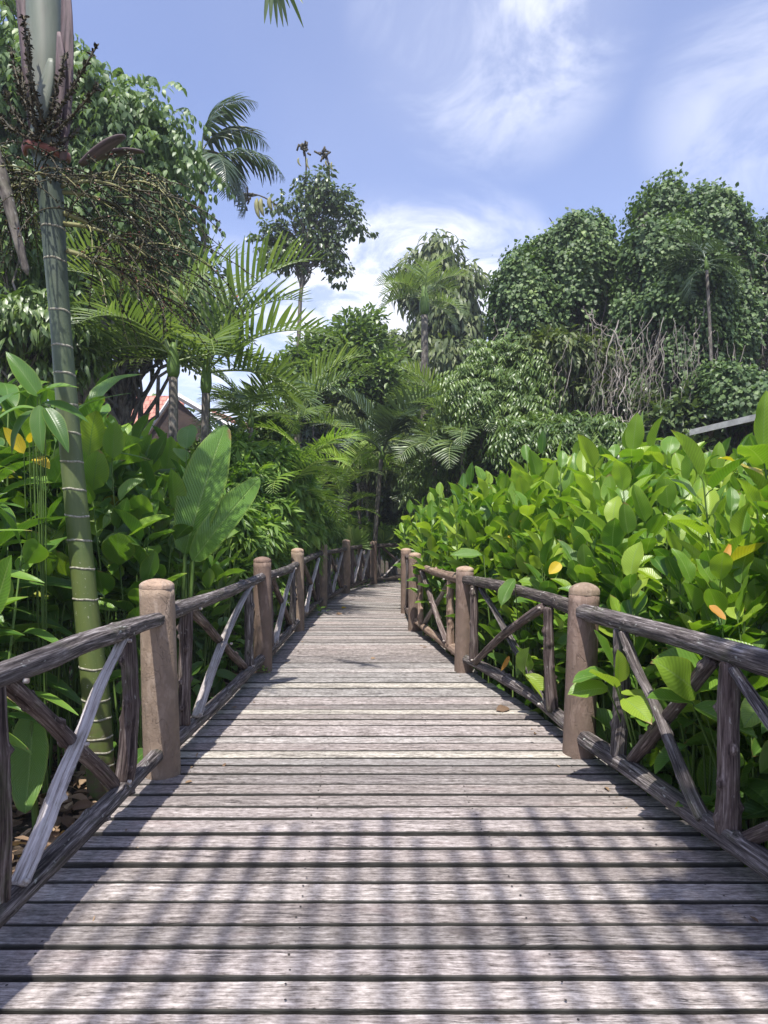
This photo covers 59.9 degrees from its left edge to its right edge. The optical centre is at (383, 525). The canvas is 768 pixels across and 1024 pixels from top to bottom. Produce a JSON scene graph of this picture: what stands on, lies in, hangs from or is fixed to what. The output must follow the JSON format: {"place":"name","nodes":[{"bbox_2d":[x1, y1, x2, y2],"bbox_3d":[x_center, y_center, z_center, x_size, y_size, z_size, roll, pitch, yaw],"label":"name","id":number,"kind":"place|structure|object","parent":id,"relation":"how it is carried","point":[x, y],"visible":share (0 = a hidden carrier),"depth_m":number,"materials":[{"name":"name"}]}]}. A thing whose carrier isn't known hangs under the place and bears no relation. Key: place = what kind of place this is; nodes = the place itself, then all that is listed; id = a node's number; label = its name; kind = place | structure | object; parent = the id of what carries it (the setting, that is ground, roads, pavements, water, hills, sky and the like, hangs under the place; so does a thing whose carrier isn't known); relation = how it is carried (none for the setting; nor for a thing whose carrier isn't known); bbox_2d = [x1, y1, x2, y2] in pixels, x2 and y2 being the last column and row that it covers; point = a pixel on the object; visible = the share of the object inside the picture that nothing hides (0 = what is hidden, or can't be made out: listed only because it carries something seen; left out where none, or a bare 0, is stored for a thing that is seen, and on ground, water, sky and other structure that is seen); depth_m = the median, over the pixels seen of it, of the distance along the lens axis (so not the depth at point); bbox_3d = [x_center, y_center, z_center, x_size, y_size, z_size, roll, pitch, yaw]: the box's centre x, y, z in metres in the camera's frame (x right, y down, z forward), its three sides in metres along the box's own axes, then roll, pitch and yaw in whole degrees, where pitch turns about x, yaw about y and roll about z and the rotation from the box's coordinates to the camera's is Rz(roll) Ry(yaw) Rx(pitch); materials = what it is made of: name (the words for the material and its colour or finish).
{"place":"outdoors","nodes":[
{"label":"outdoors","id":0,"kind":"place"},
{"bbox_2d":[131,393,245,440],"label":"house","id":1,"kind":"structure","parent":0,"point":[185,419],"depth_m":21.50,"materials":[{"name":"paint"}]},
{"bbox_2d":[0,0,767,431],"label":"sky","id":2,"kind":"structure","parent":0,"point":[479,122],"materials":[{"name":"blue"}]},
{"bbox_2d":[9,550,763,874],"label":"ground","id":3,"kind":"structure","parent":0,"point":[22,828],"depth_m":4.71,"materials":[{"name":"brown soil"}]},
{"bbox_2d":[3,427,49,697],"bbox_3d":[-2.277,0.590,4.405,0.308,2.421,0.408,0,0,0],"label":"leaf spray","id":4,"kind":"object","parent":3,"relation":"on","point":[20,445],"visible":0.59,"depth_m":4.32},
{"bbox_2d":[10,713,48,829],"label":"banana plant","id":5,"kind":"object","parent":3,"relation":"on","point":[28,771],"visible":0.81,"depth_m":3.83,"materials":[{"name":"green plant"}]},
{"bbox_2d":[0,506,78,753],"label":"paddle leaf plant","id":6,"kind":"object","parent":3,"relation":"on","point":[33,550],"visible":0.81,"depth_m":3.81,"materials":[{"name":"plant"}]},
{"bbox_2d":[0,493,81,731],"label":"paddle leaf plant","id":7,"kind":"object","parent":3,"relation":"on","point":[63,687],"visible":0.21,"depth_m":4.60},
{"bbox_2d":[0,352,88,794],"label":"leaf spray","id":8,"kind":"object","parent":3,"relation":"on","point":[29,381],"visible":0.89,"depth_m":4.18,"materials":[{"name":"plant"}]},
{"bbox_2d":[0,470,104,732],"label":"paddle leaf plant","id":9,"kind":"object","parent":3,"relation":"on","point":[5,536],"visible":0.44,"depth_m":4.36,"materials":[{"name":"plant"}]},
{"bbox_2d":[0,382,116,723],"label":"paddle leaf plant","id":10,"kind":"object","parent":3,"relation":"on","point":[10,402],"visible":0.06,"depth_m":5.53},
{"bbox_2d":[0,452,122,763],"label":"paddle leaf plant","id":11,"kind":"object","parent":3,"relation":"on","point":[115,595],"visible":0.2,"depth_m":5.15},
{"bbox_2d":[0,176,126,395],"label":"tree","id":12,"kind":"object","parent":3,"relation":"on","point":[25,335],"visible":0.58,"depth_m":8.88,"materials":[{"name":"green plant"}]},
{"bbox_2d":[0,384,142,755],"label":"broadleaf plant","id":13,"kind":"object","parent":3,"relation":"on","point":[105,410],"visible":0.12,"depth_m":5.26,"materials":[{"name":"green plant"}]},
{"bbox_2d":[0,388,149,726],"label":"paddle leaf plant","id":14,"kind":"object","parent":3,"relation":"on","point":[53,477],"visible":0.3,"depth_m":4.88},
{"bbox_2d":[0,368,182,726],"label":"paddle leaf plant","id":15,"kind":"object","parent":3,"relation":"on","point":[103,385],"visible":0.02,"depth_m":6.15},
{"bbox_2d":[0,411,186,776],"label":"broadleaf plant","id":16,"kind":"object","parent":3,"relation":"on","point":[120,546],"visible":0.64,"depth_m":4.92,"materials":[{"name":"green plant"}]},
{"bbox_2d":[55,396,177,731],"bbox_3d":[-2.348,0.391,5.844,1.394,2.943,1.149,2,-4,-40],"label":"broadleaf plant","id":17,"kind":"object","parent":3,"relation":"on","point":[86,410],"visible":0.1,"depth_m":5.75,"materials":[{"name":"green plant"}]},
{"bbox_2d":[0,0,235,405],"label":"tree","id":18,"kind":"object","parent":3,"relation":"on","point":[153,134],"visible":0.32,"depth_m":10.44,"materials":[{"name":"green plant"}]},
{"bbox_2d":[12,670,241,873],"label":"leaf litter","id":19,"kind":"object","parent":3,"relation":"on","point":[68,806],"visible":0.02,"depth_m":4.18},
{"bbox_2d":[7,224,258,430],"bbox_3d":[-5.325,-2.382,12.881,5.697,8.467,3.572,0,0,-20],"label":"tree","id":20,"kind":"object","parent":3,"relation":"on","point":[124,406],"visible":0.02,"depth_m":12.98,"materials":[{"name":"green plant"}]},
{"bbox_2d":[107,414,178,668],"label":"broadleaf plant","id":21,"kind":"object","parent":3,"relation":"on","point":[164,461],"visible":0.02,"depth_m":7.16,"materials":[{"name":"green plant"}]},
{"bbox_2d":[16,544,280,781],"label":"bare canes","id":22,"kind":"object","parent":3,"relation":"on","point":[209,655],"visible":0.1,"depth_m":5.62,"materials":[{"name":"plant"}]},
{"bbox_2d":[0,0,303,801],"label":"ringed palm","id":23,"kind":"object","parent":3,"relation":"on","point":[45,87],"visible":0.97,"depth_m":4.33,"materials":[{"name":"green plant"}]},
{"bbox_2d":[0,151,28,275],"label":"dead branch","id":24,"kind":"object","parent":23,"relation":"attached to","point":[10,209],"visible":0.97,"depth_m":3.98,"materials":[{"name":"wood"}]},
{"bbox_2d":[101,452,214,623],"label":"broadleaf plant","id":25,"kind":"object","parent":3,"relation":"on","point":[140,498],"visible":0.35,"depth_m":5.33,"materials":[{"name":"green plant"}]},
{"bbox_2d":[38,221,280,441],"bbox_3d":[-3.138,-1.062,9.282,3.240,5.826,2.885,0,0,-40],"label":"palm tree","id":26,"kind":"object","parent":3,"relation":"on","point":[173,366],"visible":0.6,"depth_m":8.94,"materials":[{"name":"green plant"}]},
{"bbox_2d":[122,413,197,648],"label":"broadleaf plant","id":27,"kind":"object","parent":3,"relation":"on","point":[154,450],"visible":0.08,"depth_m":6.38,"materials":[{"name":"green plant"}]},
{"bbox_2d":[7,567,363,787],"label":"undergrowth","id":28,"kind":"object","parent":3,"relation":"on","point":[197,666],"visible":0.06,"depth_m":5.93,"materials":[{"name":"green plant"}]},
{"bbox_2d":[174,425,230,599],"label":"banana plant","id":29,"kind":"object","parent":3,"relation":"on","point":[205,477],"visible":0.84,"depth_m":5.32,"materials":[{"name":"green plant"}]},
{"bbox_2d":[72,225,342,630],"bbox_3d":[-2.597,-1.136,9.319,3.923,5.976,3.002,0,0,12],"label":"palm tree","id":30,"kind":"object","parent":3,"relation":"on","point":[228,324],"visible":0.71,"depth_m":9.37,"materials":[{"name":"green plant"}]},
{"bbox_2d":[172,546,244,698],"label":"broadleaf plant","id":31,"kind":"object","parent":3,"relation":"on","point":[214,572],"visible":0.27,"depth_m":6.13,"materials":[{"name":"green plant"}]},
{"bbox_2d":[158,92,284,432],"bbox_3d":[-3.488,-3.293,13.181,2.691,10.289,2.590,0,0,-30],"label":"palm tree","id":32,"kind":"object","parent":3,"relation":"on","point":[226,169],"visible":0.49,"depth_m":13.18,"materials":[{"name":"green plant"}]},
{"bbox_2d":[189,477,260,597],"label":"banana plant","id":33,"kind":"object","parent":3,"relation":"on","point":[236,502],"visible":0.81,"depth_m":5.25,"materials":[{"name":"green plant"}]},
{"bbox_2d":[211,503,272,575],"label":"shrub","id":34,"kind":"object","parent":3,"relation":"on","point":[244,534],"visible":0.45,"depth_m":7.95,"materials":[{"name":"green plant"}]},
{"bbox_2d":[211,538,275,669],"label":"shrub","id":35,"kind":"object","parent":3,"relation":"on","point":[244,575],"visible":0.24,"depth_m":7.80,"materials":[{"name":"green plant"}]},
{"bbox_2d":[180,354,307,440],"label":"palm tree","id":36,"kind":"object","parent":3,"relation":"on","point":[240,397],"visible":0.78,"depth_m":10.98,"materials":[{"name":"green plant"}]},
{"bbox_2d":[227,427,274,648],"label":"shrub","id":37,"kind":"object","parent":3,"relation":"on","point":[241,442],"visible":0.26,"depth_m":9.79,"materials":[{"name":"green plant"}]},
{"bbox_2d":[225,447,295,522],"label":"shrub","id":38,"kind":"object","parent":3,"relation":"on","point":[241,474],"visible":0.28,"depth_m":9.31,"materials":[{"name":"green plant"}]},
{"bbox_2d":[235,409,293,451],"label":"shrub","id":39,"kind":"object","parent":3,"relation":"on","point":[263,433],"visible":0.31,"depth_m":13.68,"materials":[{"name":"green plant"}]},
{"bbox_2d":[252,502,297,579],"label":"shrub","id":40,"kind":"object","parent":3,"relation":"on","point":[277,542],"visible":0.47,"depth_m":8.74,"materials":[{"name":"green plant"}]},
{"bbox_2d":[245,439,304,500],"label":"shrub","id":41,"kind":"object","parent":3,"relation":"on","point":[278,468],"visible":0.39,"depth_m":9.83,"materials":[{"name":"green plant"}]},
{"bbox_2d":[276,491,309,631],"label":"shrub","id":42,"kind":"object","parent":3,"relation":"on","point":[296,527],"visible":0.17,"depth_m":9.55,"materials":[{"name":"green plant"}]},
{"bbox_2d":[236,440,350,622],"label":"palm tree","id":43,"kind":"object","parent":3,"relation":"on","point":[306,453],"visible":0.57,"depth_m":9.99,"materials":[{"name":"green plant"}]},
{"bbox_2d":[209,341,378,447],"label":"palm tree","id":44,"kind":"object","parent":3,"relation":"on","point":[295,399],"visible":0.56,"depth_m":12.88,"materials":[{"name":"green plant"}]},
{"bbox_2d":[276,448,325,521],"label":"shrub","id":45,"kind":"object","parent":3,"relation":"on","point":[307,500],"visible":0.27,"depth_m":10.43,"materials":[{"name":"green plant"}]},
{"bbox_2d":[244,418,368,604],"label":"palm tree","id":46,"kind":"object","parent":3,"relation":"on","point":[322,438],"visible":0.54,"depth_m":12.38,"materials":[{"name":"green plant"}]},
{"bbox_2d":[245,164,378,448],"bbox_3d":[-2.139,-4.488,20.024,4.015,12.676,1.890,0,0,0],"label":"tree","id":47,"kind":"object","parent":3,"relation":"on","point":[318,193],"visible":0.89,"depth_m":19.85,"materials":[{"name":"green plant"}]},
{"bbox_2d":[296,480,330,554],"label":"shrub","id":48,"kind":"object","parent":3,"relation":"on","point":[315,535],"visible":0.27,"depth_m":10.65,"materials":[{"name":"green plant"}]},
{"bbox_2d":[309,450,384,592],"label":"palm tree","id":49,"kind":"object","parent":3,"relation":"on","point":[350,473],"visible":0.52,"depth_m":15.99,"materials":[{"name":"green plant"}]},
{"bbox_2d":[269,301,429,587],"bbox_3d":[-0.933,-2.425,19.581,5.111,8.572,3.785,0,0,0],"label":"tree","id":50,"kind":"object","parent":3,"relation":"on","point":[359,329],"visible":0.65,"depth_m":19.07,"materials":[{"name":"green plant"}]},
{"bbox_2d":[302,433,406,585],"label":"palm tree","id":51,"kind":"object","parent":3,"relation":"on","point":[364,460],"visible":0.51,"depth_m":17.08,"materials":[{"name":"green plant"}]},
{"bbox_2d":[284,395,456,575],"bbox_3d":[0.002,-1.297,21.544,8.679,6.377,5.680,0,0,0],"label":"shrub","id":52,"kind":"object","parent":3,"relation":"on","point":[388,510],"visible":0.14,"depth_m":20.82,"materials":[{"name":"green plant"}]},
{"bbox_2d":[315,387,430,583],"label":"shrub","id":53,"kind":"object","parent":3,"relation":"on","point":[350,408],"visible":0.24,"depth_m":18.60,"materials":[{"name":"green plant"}]},
{"bbox_2d":[310,382,440,541],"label":"palm tree","id":54,"kind":"object","parent":3,"relation":"on","point":[385,424],"visible":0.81,"depth_m":15.56,"materials":[{"name":"green plant"}]},
{"bbox_2d":[0,581,767,1023],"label":"boardwalk","id":55,"kind":"structure","parent":3,"relation":"on","point":[404,827],"depth_m":2.63,"materials":[{"name":"grey wood"}]},
{"bbox_2d":[0,539,417,928],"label":"rustic railing","id":56,"kind":"object","parent":55,"relation":"attached to","point":[171,724],"visible":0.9,"depth_m":3.66,"materials":[{"name":"brown wood"}]},
{"bbox_2d":[401,548,767,880],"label":"rustic railing","id":57,"kind":"object","parent":55,"relation":"attached to","point":[575,721],"visible":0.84,"depth_m":3.56,"materials":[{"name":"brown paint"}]},
{"bbox_2d":[568,630,652,795],"bbox_3d":[1.323,1.121,3.428,0.612,1.162,0.434,0,0,-26],"label":"leaf spray","id":58,"kind":"object","parent":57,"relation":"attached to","point":[586,684],"visible":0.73,"depth_m":3.44,"materials":[{"name":"plant"}]},
{"bbox_2d":[647,656,756,866],"bbox_3d":[1.516,1.135,2.928,0.678,1.134,0.314,0,0,-25],"label":"leaf spray","id":59,"kind":"object","parent":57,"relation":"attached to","point":[675,672],"visible":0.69,"depth_m":2.91,"materials":[{"name":"plant"}]},
{"bbox_2d":[372,251,470,445],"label":"palm tree","id":60,"kind":"object","parent":3,"relation":"on","point":[407,283],"visible":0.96,"depth_m":20.87,"materials":[{"name":"green plant"}]},
{"bbox_2d":[393,446,456,522],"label":"shrub","id":61,"kind":"object","parent":3,"relation":"on","point":[419,479],"visible":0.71,"depth_m":15.14,"materials":[{"name":"green plant"}]},
{"bbox_2d":[385,359,470,497],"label":"palm tree","id":62,"kind":"object","parent":3,"relation":"on","point":[425,378],"visible":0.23,"depth_m":16.68,"materials":[{"name":"green plant"}]},
{"bbox_2d":[372,228,491,480],"bbox_3d":[1.906,-4.855,25.610,5.274,13.434,4.728,0,0,0],"label":"tree","id":63,"kind":"object","parent":3,"relation":"on","point":[447,346],"visible":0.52,"depth_m":25.18,"materials":[{"name":"green plant"}]},
{"bbox_2d":[392,410,472,488],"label":"palm tree","id":64,"kind":"object","parent":3,"relation":"on","point":[410,440],"visible":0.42,"depth_m":14.50,"materials":[{"name":"green plant"}]},
{"bbox_2d":[407,506,462,652],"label":"ginger plant","id":65,"kind":"object","parent":3,"relation":"on","point":[420,561],"visible":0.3,"depth_m":8.37,"materials":[{"name":"green plant"}]},
{"bbox_2d":[411,482,486,662],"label":"ginger plant","id":66,"kind":"object","parent":3,"relation":"on","point":[432,509],"visible":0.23,"depth_m":7.93,"materials":[{"name":"green plant"}]},
{"bbox_2d":[420,426,485,484],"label":"shrub","id":67,"kind":"object","parent":3,"relation":"on","point":[469,459],"visible":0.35,"depth_m":14.74,"materials":[{"name":"green plant"}]},
{"bbox_2d":[409,395,506,474],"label":"palm tree","id":68,"kind":"object","parent":3,"relation":"on","point":[462,443],"visible":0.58,"depth_m":13.43,"materials":[{"name":"green plant"}]},
{"bbox_2d":[438,462,516,694],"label":"ginger plant","id":69,"kind":"object","parent":3,"relation":"on","point":[471,534],"visible":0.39,"depth_m":7.06,"materials":[{"name":"green plant"}]},
{"bbox_2d":[456,476,507,685],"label":"ginger plant","id":70,"kind":"object","parent":3,"relation":"on","point":[491,499],"visible":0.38,"depth_m":6.83,"materials":[{"name":"green plant"}]},
{"bbox_2d":[424,334,586,475],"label":"tree","id":71,"kind":"object","parent":3,"relation":"on","point":[487,383],"visible":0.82,"depth_m":13.38,"materials":[{"name":"green plant"}]},
{"bbox_2d":[478,463,566,708],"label":"ginger plant","id":72,"kind":"object","parent":3,"relation":"on","point":[550,476],"visible":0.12,"depth_m":6.24,"materials":[{"name":"green plant"}]},
{"bbox_2d":[484,410,573,472],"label":"shrub","id":73,"kind":"object","parent":3,"relation":"on","point":[519,438],"visible":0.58,"depth_m":11.78,"materials":[{"name":"green plant"}]},
{"bbox_2d":[490,467,569,720],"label":"ginger plant","id":74,"kind":"object","parent":3,"relation":"on","point":[509,515],"visible":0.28,"depth_m":6.02,"materials":[{"name":"green plant"}]},
{"bbox_2d":[507,490,588,715],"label":"ginger plant","id":75,"kind":"object","parent":3,"relation":"on","point":[525,551],"visible":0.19,"depth_m":5.66,"materials":[{"name":"green plant"}]},
{"bbox_2d":[509,444,594,494],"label":"ginger plant","id":76,"kind":"object","parent":3,"relation":"on","point":[535,465],"visible":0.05,"depth_m":8.02,"materials":[{"name":"green plant"}]},
{"bbox_2d":[480,206,637,401],"bbox_3d":[4.278,-2.836,16.073,4.324,9.446,3.087,0,0,0],"label":"creeper draped tree","id":77,"kind":"object","parent":3,"relation":"on","point":[563,270],"visible":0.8,"depth_m":15.05,"materials":[{"name":"green plant"}]},
{"bbox_2d":[518,513,608,729],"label":"ginger plant","id":78,"kind":"object","parent":3,"relation":"on","point":[548,552],"visible":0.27,"depth_m":5.36,"materials":[{"name":"green plant"}]},
{"bbox_2d":[494,318,634,423],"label":"tree","id":79,"kind":"object","parent":3,"relation":"on","point":[551,343],"visible":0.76,"depth_m":13.56,"materials":[{"name":"green plant"}]},
{"bbox_2d":[544,306,764,439],"bbox_3d":[5.265,-2.898,13.254,4.745,2.788,0.822,0,0,0],"label":"dry liana","id":80,"kind":"object","parent":79,"relation":"hanging from","point":[620,373],"visible":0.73,"depth_m":13.15,"materials":[{"name":"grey plant"}]},
{"bbox_2d":[532,410,628,465],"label":"shrub","id":81,"kind":"object","parent":3,"relation":"on","point":[605,432],"visible":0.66,"depth_m":11.18,"materials":[{"name":"green plant"}]},
{"bbox_2d":[425,566,767,848],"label":"undergrowth","id":82,"kind":"object","parent":3,"relation":"on","point":[756,805],"visible":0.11,"depth_m":3.81,"materials":[{"name":"green plant"}]},
{"bbox_2d":[433,551,766,822],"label":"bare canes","id":83,"kind":"object","parent":3,"relation":"on","point":[682,737],"visible":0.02,"depth_m":4.46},
{"bbox_2d":[539,484,673,726],"bbox_3d":[1.745,0.776,4.860,0.755,2.165,1.028,0,0,-40],"label":"ginger plant","id":84,"kind":"object","parent":3,"relation":"on","point":[642,506],"visible":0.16,"depth_m":4.83,"materials":[{"name":"green plant"}]},
{"bbox_2d":[554,496,661,782],"bbox_3d":[1.579,0.820,4.386,0.651,2.044,0.775,-4,-2,-37],"label":"ginger plant","id":85,"kind":"object","parent":3,"relation":"on","point":[620,516],"visible":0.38,"depth_m":4.34,"materials":[{"name":"green plant"}]},
{"bbox_2d":[564,412,668,696],"bbox_3d":[2.092,0.462,6.035,0.930,2.829,1.279,0,0,13],"label":"ginger plant","id":86,"kind":"object","parent":3,"relation":"on","point":[633,451],"visible":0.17,"depth_m":5.67,"materials":[{"name":"green plant"}]},
{"bbox_2d":[553,472,686,740],"bbox_3d":[1.962,0.719,5.344,1.099,2.282,0.803,0,0,-7],"label":"ginger plant","id":87,"kind":"object","parent":3,"relation":"on","point":[591,492],"visible":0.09,"depth_m":5.24,"materials":[{"name":"green plant"}]},
{"bbox_2d":[575,379,688,437],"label":"shrub","id":88,"kind":"object","parent":3,"relation":"on","point":[658,398],"visible":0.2,"depth_m":13.69,"materials":[{"name":"green plant"}]},
{"bbox_2d":[595,460,672,777],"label":"ginger plant","id":89,"kind":"object","parent":3,"relation":"on","point":[620,477],"visible":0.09,"depth_m":4.88,"materials":[{"name":"green plant"}]},
{"bbox_2d":[513,587,767,842],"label":"undergrowth","id":90,"kind":"object","parent":3,"relation":"on","point":[658,757],"visible":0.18,"depth_m":3.48,"materials":[{"name":"green plant"}]},
{"bbox_2d":[602,507,706,788],"bbox_3d":[1.681,0.876,3.931,0.758,1.963,0.546,0,0,1],"label":"ginger plant","id":91,"kind":"object","parent":3,"relation":"on","point":[631,560],"visible":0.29,"depth_m":3.88,"materials":[{"name":"green plant"}]},
{"bbox_2d":[595,161,767,424],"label":"creeper draped tree","id":92,"kind":"object","parent":3,"relation":"on","point":[708,212],"visible":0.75,"depth_m":14.03,"materials":[{"name":"green plant"}]},
{"bbox_2d":[644,436,719,514],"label":"ginger plant","id":93,"kind":"object","parent":3,"relation":"on","point":[682,466],"visible":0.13,"depth_m":6.45,"materials":[{"name":"green plant"}]},
{"bbox_2d":[643,379,733,456],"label":"shrub","id":94,"kind":"object","parent":3,"relation":"on","point":[670,419],"visible":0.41,"depth_m":12.87,"materials":[{"name":"green plant"}]},
{"bbox_2d":[657,225,748,421],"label":"palm tree","id":95,"kind":"object","parent":3,"relation":"on","point":[698,246],"visible":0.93,"depth_m":13.18,"materials":[{"name":"green plant"}]},
{"bbox_2d":[671,484,740,729],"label":"ginger plant","id":96,"kind":"object","parent":3,"relation":"on","point":[719,531],"visible":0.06,"depth_m":4.35,"materials":[{"name":"green plant"}]},
{"bbox_2d":[652,487,762,823],"bbox_3d":[1.986,0.810,4.021,0.782,2.086,0.640,0,0,35],"label":"ginger plant","id":97,"kind":"object","parent":3,"relation":"on","point":[735,501],"visible":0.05,"depth_m":3.97,"materials":[{"name":"green plant"}]},
{"bbox_2d":[660,517,767,844],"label":"ginger plant","id":98,"kind":"object","parent":3,"relation":"on","point":[717,582],"visible":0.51,"depth_m":3.27,"materials":[{"name":"green plant"}]},
{"bbox_2d":[664,390,767,846],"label":"ginger plant","id":99,"kind":"object","parent":3,"relation":"on","point":[707,498],"visible":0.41,"depth_m":3.48,"materials":[{"name":"green plant"}]},
{"bbox_2d":[686,356,767,452],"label":"creeper draped tree","id":100,"kind":"object","parent":3,"relation":"on","point":[729,391],"visible":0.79,"depth_m":12.44,"materials":[{"name":"green plant"}]},
{"bbox_2d":[697,578,767,850],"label":"ginger plant","id":101,"kind":"object","parent":3,"relation":"on","point":[753,593],"visible":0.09,"depth_m":3.34,"materials":[{"name":"green plant"}]},
{"bbox_2d":[731,208,767,378],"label":"creeper draped tree","id":102,"kind":"object","parent":3,"relation":"on","point":[762,276],"visible":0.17,"depth_m":14.86,"materials":[{"name":"green plant"}]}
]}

